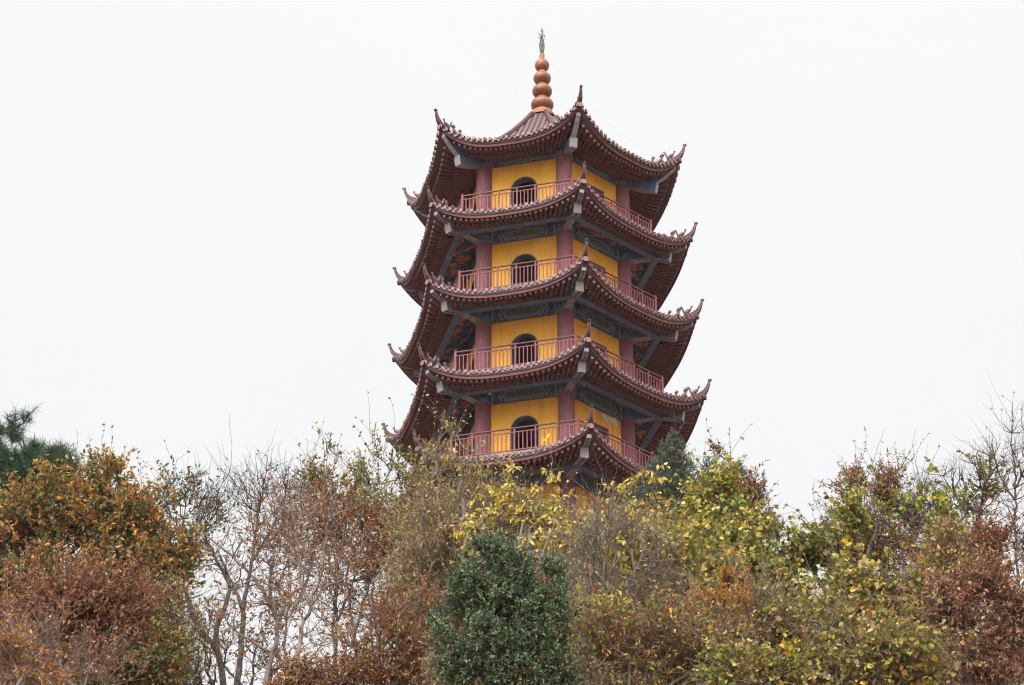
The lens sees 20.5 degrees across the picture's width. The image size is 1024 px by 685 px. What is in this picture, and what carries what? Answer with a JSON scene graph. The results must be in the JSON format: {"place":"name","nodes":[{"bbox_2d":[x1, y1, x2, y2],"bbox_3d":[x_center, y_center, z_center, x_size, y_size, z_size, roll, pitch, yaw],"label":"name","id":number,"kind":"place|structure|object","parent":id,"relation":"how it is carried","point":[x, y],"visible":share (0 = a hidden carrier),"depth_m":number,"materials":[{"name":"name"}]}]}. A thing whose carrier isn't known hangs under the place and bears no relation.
{"place":"outdoors","nodes":[
{"label":"outdoors","id":0,"kind":"place"},
{"bbox_2d":[0,0,1023,684],"label":"sky","id":1,"kind":"structure","parent":0,"point":[206,218],"materials":[{"name":"white"}]},
{"bbox_3d":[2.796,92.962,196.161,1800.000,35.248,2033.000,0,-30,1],"label":"terrain","id":2,"kind":"structure","parent":0,"visible":0},
{"bbox_2d":[0,401,87,557],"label":"pine tree","id":3,"kind":"object","parent":2,"relation":"on","point":[20,462],"visible":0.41,"depth_m":78.53,"materials":[{"name":"green plant"}]},
{"bbox_2d":[0,587,105,684],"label":"shrub","id":4,"kind":"object","parent":2,"relation":"on","point":[10,642],"visible":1,"depth_m":39.98,"materials":[{"name":"brown plant"}]},
{"bbox_2d":[0,547,178,684],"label":"shrub","id":5,"kind":"object","parent":2,"relation":"on","point":[46,640],"visible":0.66,"depth_m":41.14,"materials":[{"name":"brown plant"}]},
{"bbox_2d":[0,531,190,684],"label":"shrub","id":6,"kind":"object","parent":2,"relation":"on","point":[103,601],"visible":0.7,"depth_m":43.60,"materials":[{"name":"brown plant"}]},
{"bbox_2d":[0,423,233,684],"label":"oak tree","id":7,"kind":"object","parent":2,"relation":"on","point":[29,515],"visible":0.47,"depth_m":59.58,"materials":[{"name":"orange plant"}]},
{"bbox_2d":[52,580,225,684],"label":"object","id":8,"kind":"object","parent":2,"relation":"on","point":[163,661],"visible":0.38,"depth_m":52.77,"materials":[{"name":"green plant"}]},
{"bbox_2d":[132,544,235,684],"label":"shrub","id":9,"kind":"object","parent":2,"relation":"on","point":[168,602],"visible":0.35,"depth_m":56.77,"materials":[{"name":"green plant"}]},
{"bbox_2d":[174,599,206,684],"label":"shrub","id":10,"kind":"object","parent":2,"relation":"on","point":[190,663],"visible":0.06,"depth_m":79.98,"materials":[{"name":"plant"}]},
{"bbox_2d":[135,440,253,634],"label":"tree","id":11,"kind":"object","parent":2,"relation":"on","point":[169,483],"visible":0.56,"depth_m":66.89,"materials":[{"name":"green plant"}]},
{"bbox_2d":[176,420,271,684],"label":"tree","id":12,"kind":"object","parent":2,"relation":"on","point":[222,569],"visible":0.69,"depth_m":63.24,"materials":[{"name":"brown plant"}]},
{"bbox_2d":[165,582,328,684],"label":"sapling","id":13,"kind":"object","parent":2,"relation":"on","point":[209,665],"visible":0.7,"depth_m":54.14,"materials":[{"name":"brown plant"}]},
{"bbox_2d":[179,470,343,684],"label":"tree","id":14,"kind":"object","parent":2,"relation":"on","point":[268,598],"visible":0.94,"depth_m":52.69,"materials":[{"name":"brown plant"}]},
{"bbox_2d":[209,421,331,684],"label":"tree","id":15,"kind":"object","parent":2,"relation":"on","point":[258,495],"visible":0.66,"depth_m":66.82,"materials":[{"name":"brown plant"}]},
{"bbox_2d":[236,465,342,662],"bbox_3d":[-4.618,6.123,58.409,2.229,8.286,2.485,10,-31,-17],"label":"tree","id":16,"kind":"object","parent":2,"relation":"on","point":[278,501],"visible":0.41,"depth_m":59.77,"materials":[{"name":"brown plant"}]},
{"bbox_2d":[221,464,406,680],"bbox_3d":[-3.611,5.580,49.707,3.457,7.985,3.084,0,-30,1],"label":"tree","id":17,"kind":"object","parent":2,"relation":"on","point":[310,599],"visible":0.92,"depth_m":50.61,"materials":[{"name":"brown plant"}]},
{"bbox_2d":[268,422,400,683],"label":"tree","id":18,"kind":"object","parent":2,"relation":"on","point":[319,471],"visible":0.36,"depth_m":66.98,"materials":[{"name":"brown plant"}]},
{"bbox_2d":[264,457,411,658],"bbox_3d":[-3.199,6.040,57.704,3.842,8.662,2.384,0,-30,1],"label":"oak tree","id":19,"kind":"object","parent":2,"relation":"on","point":[366,521],"visible":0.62,"depth_m":58.67,"materials":[{"name":"brown plant"}]},
{"bbox_2d":[282,471,406,669],"bbox_3d":[-3.490,6.349,60.643,3.049,8.154,2.330,6,-30,-11],"label":"tree","id":20,"kind":"object","parent":2,"relation":"on","point":[335,606],"visible":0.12,"depth_m":61.31,"materials":[{"name":"brown plant"}]},
{"bbox_2d":[246,549,464,684],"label":"shrub","id":21,"kind":"object","parent":2,"relation":"on","point":[379,670],"visible":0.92,"depth_m":42.07,"materials":[{"name":"brown plant"}]},
{"bbox_2d":[330,466,419,661],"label":"tree","id":22,"kind":"object","parent":2,"relation":"on","point":[353,598],"visible":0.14,"depth_m":60.09,"materials":[{"name":"brown plant"}]},
{"bbox_2d":[306,391,461,651],"bbox_3d":[-2.830,5.814,63.366,3.831,10.154,2.219,-15,-33,25],"label":"tree","id":23,"kind":"object","parent":2,"relation":"on","point":[360,467],"visible":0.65,"depth_m":64.96,"materials":[{"name":"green plant"}]},
{"bbox_2d":[411,631,447,684],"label":"bush","id":24,"kind":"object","parent":2,"relation":"on","point":[428,658],"depth_m":37.79,"materials":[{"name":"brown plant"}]},
{"bbox_2d":[330,461,549,684],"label":"shrub","id":25,"kind":"object","parent":2,"relation":"on","point":[411,567],"visible":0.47,"depth_m":47.30,"materials":[{"name":"brown plant"}]},
{"bbox_2d":[383,393,508,684],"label":"tree","id":26,"kind":"object","parent":2,"relation":"on","point":[444,461],"visible":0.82,"depth_m":55.84,"materials":[{"name":"brown plant"}]},
{"bbox_2d":[343,417,639,684],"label":"shrub","id":27,"kind":"object","parent":2,"relation":"on","point":[473,508],"visible":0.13,"depth_m":57.67,"materials":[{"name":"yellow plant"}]},
{"bbox_2d":[418,522,591,684],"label":"holly bush","id":28,"kind":"object","parent":2,"relation":"on","point":[528,642],"visible":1,"depth_m":36.85,"materials":[{"name":"green plant"}]},
{"bbox_2d":[382,445,630,683],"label":"shrub","id":29,"kind":"object","parent":2,"relation":"on","point":[461,505],"visible":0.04,"depth_m":68.85,"materials":[{"name":"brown plant"}]},
{"bbox_2d":[439,433,591,683],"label":"shrub","id":30,"kind":"object","parent":2,"relation":"on","point":[503,495],"visible":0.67,"depth_m":46.62,"materials":[{"name":"yellow plant"}]},
{"bbox_2d":[369,28,718,621],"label":"pagoda","id":31,"kind":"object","parent":2,"relation":"on","point":[537,281],"visible":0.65,"depth_m":102.51,"materials":[{"name":"red tile"}]},
{"bbox_2d":[386,525,763,684],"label":"undergrowth","id":32,"kind":"object","parent":2,"relation":"on","point":[541,581],"visible":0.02,"depth_m":55.83,"materials":[{"name":"brown plant"}]},
{"bbox_2d":[520,462,672,682],"bbox_3d":[1.363,5.158,44.191,2.484,7.418,1.313,0,-30,1],"label":"shrub","id":33,"kind":"object","parent":2,"relation":"on","point":[547,545],"visible":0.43,"depth_m":45.39,"materials":[{"name":"yellow plant"}]},
{"bbox_2d":[564,582,665,684],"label":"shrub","id":34,"kind":"object","parent":2,"relation":"on","point":[594,609],"visible":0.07,"depth_m":40.28,"materials":[{"name":"plant"}]},
{"bbox_2d":[477,518,805,684],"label":"shrub","id":35,"kind":"object","parent":2,"relation":"on","point":[638,659],"visible":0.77,"depth_m":38.85,"materials":[{"name":"brown plant"}]},
{"bbox_2d":[521,451,767,684],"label":"shrub","id":36,"kind":"object","parent":2,"relation":"on","point":[586,543],"visible":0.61,"depth_m":41.80,"materials":[{"name":"brown plant"}]},
{"bbox_2d":[538,448,784,684],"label":"shrub","id":37,"kind":"object","parent":2,"relation":"on","point":[659,510],"visible":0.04,"depth_m":49.36,"materials":[{"name":"brown plant"}]},
{"bbox_2d":[550,491,775,684],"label":"tree","id":38,"kind":"object","parent":2,"relation":"on","point":[717,560],"visible":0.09,"depth_m":47.18,"materials":[{"name":"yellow plant"}]},
{"bbox_2d":[630,413,703,527],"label":"juniper","id":39,"kind":"object","parent":2,"relation":"on","point":[670,455],"visible":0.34,"depth_m":86.95,"materials":[{"name":"green plant"}]},
{"bbox_2d":[579,494,778,684],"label":"shrub","id":40,"kind":"object","parent":2,"relation":"on","point":[682,539],"visible":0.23,"depth_m":46.02,"materials":[{"name":"yellow plant"}]},
{"bbox_2d":[679,540,759,683],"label":"tree","id":41,"kind":"object","parent":2,"relation":"on","point":[725,575],"visible":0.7,"depth_m":40.46,"materials":[{"name":"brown plant"}]},
{"bbox_2d":[641,424,808,681],"bbox_3d":[3.408,5.358,49.838,3.996,8.410,2.788,0,-30,1],"label":"vine covered tree","id":42,"kind":"object","parent":2,"relation":"on","point":[716,491],"visible":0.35,"depth_m":50.84,"materials":[{"name":"green plant"}]},
{"bbox_2d":[698,444,780,573],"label":"tree","id":43,"kind":"object","parent":2,"relation":"on","point":[740,470],"visible":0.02,"depth_m":89.27,"materials":[{"name":"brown plant"}]},
{"bbox_2d":[678,418,804,680],"bbox_3d":[4.495,5.364,52.205,1.946,8.586,2.013,20,-35,-31],"label":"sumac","id":44,"kind":"object","parent":2,"relation":"on","point":[716,447],"visible":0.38,"depth_m":53.51,"materials":[{"name":"brown plant"}]},
{"bbox_2d":[660,543,877,683],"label":"shrub","id":45,"kind":"object","parent":2,"relation":"on","point":[755,609],"visible":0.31,"depth_m":43.25,"materials":[{"name":"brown plant"}]},
{"bbox_2d":[676,613,862,684],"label":"shrub","id":46,"kind":"object","parent":2,"relation":"on","point":[790,670],"visible":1,"depth_m":36.57,"materials":[{"name":"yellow plant"}]},
{"bbox_2d":[743,555,796,684],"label":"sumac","id":47,"kind":"object","parent":2,"relation":"on","point":[776,585],"visible":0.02,"depth_m":50.25,"materials":[{"name":"plant"}]},
{"bbox_2d":[762,501,843,657],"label":"vine covered tree","id":48,"kind":"object","parent":2,"relation":"on","point":[812,543],"visible":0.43,"depth_m":52.66,"materials":[{"name":"green plant"}]},
{"bbox_2d":[742,528,892,684],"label":"shrub","id":49,"kind":"object","parent":2,"relation":"on","point":[824,563],"visible":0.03,"depth_m":47.73,"materials":[{"name":"green plant"}]},
{"bbox_2d":[723,507,1010,684],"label":"shrub","id":50,"kind":"object","parent":2,"relation":"on","point":[899,657],"visible":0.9,"depth_m":42.99,"materials":[{"name":"green plant"}]},
{"bbox_2d":[783,445,974,648],"bbox_3d":[6.929,5.765,54.102,4.376,8.066,2.301,0,-30,1],"label":"vine covered tree","id":51,"kind":"object","parent":2,"relation":"on","point":[854,522],"visible":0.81,"depth_m":55.40,"materials":[{"name":"green plant"}]},
{"bbox_2d":[790,529,972,684],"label":"vine covered tree","id":52,"kind":"object","parent":2,"relation":"on","point":[891,586],"visible":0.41,"depth_m":46.75,"materials":[{"name":"green plant"}]},
{"bbox_2d":[787,427,1002,586],"bbox_3d":[8.017,5.957,58.743,4.617,9.056,3.147,0,-30,1],"label":"tree","id":53,"kind":"object","parent":2,"relation":"on","point":[887,478],"visible":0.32,"depth_m":59.81,"materials":[{"name":"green plant"}]},
{"bbox_2d":[804,604,1023,684],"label":"undergrowth","id":54,"kind":"object","parent":2,"relation":"on","point":[1016,681],"visible":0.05,"depth_m":54.98,"materials":[{"name":"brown plant"}]},
{"bbox_2d":[882,497,1002,682],"bbox_3d":[7.148,5.652,47.225,2.487,7.424,2.606,11,-31,-19],"label":"shrub","id":55,"kind":"object","parent":2,"relation":"on","point":[945,535],"visible":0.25,"depth_m":48.28,"materials":[{"name":"green plant"}]},
{"bbox_2d":[873,520,1023,684],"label":"tree","id":56,"kind":"object","parent":2,"relation":"on","point":[1007,601],"visible":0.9,"depth_m":44.36,"materials":[{"name":"brown plant"}]},
{"bbox_2d":[888,487,1023,669],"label":"tree","id":57,"kind":"object","parent":2,"relation":"on","point":[995,537],"visible":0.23,"depth_m":57.16,"materials":[{"name":"brown plant"}]},
{"bbox_2d":[912,432,1023,683],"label":"tree","id":58,"kind":"object","parent":2,"relation":"on","point":[982,475],"visible":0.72,"depth_m":64.58,"materials":[{"name":"brown plant"}]},
{"bbox_2d":[963,377,1023,587],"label":"tree","id":59,"kind":"object","parent":2,"relation":"on","point":[1021,472],"visible":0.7,"depth_m":69.30,"materials":[{"name":"brown plant"}]}
]}

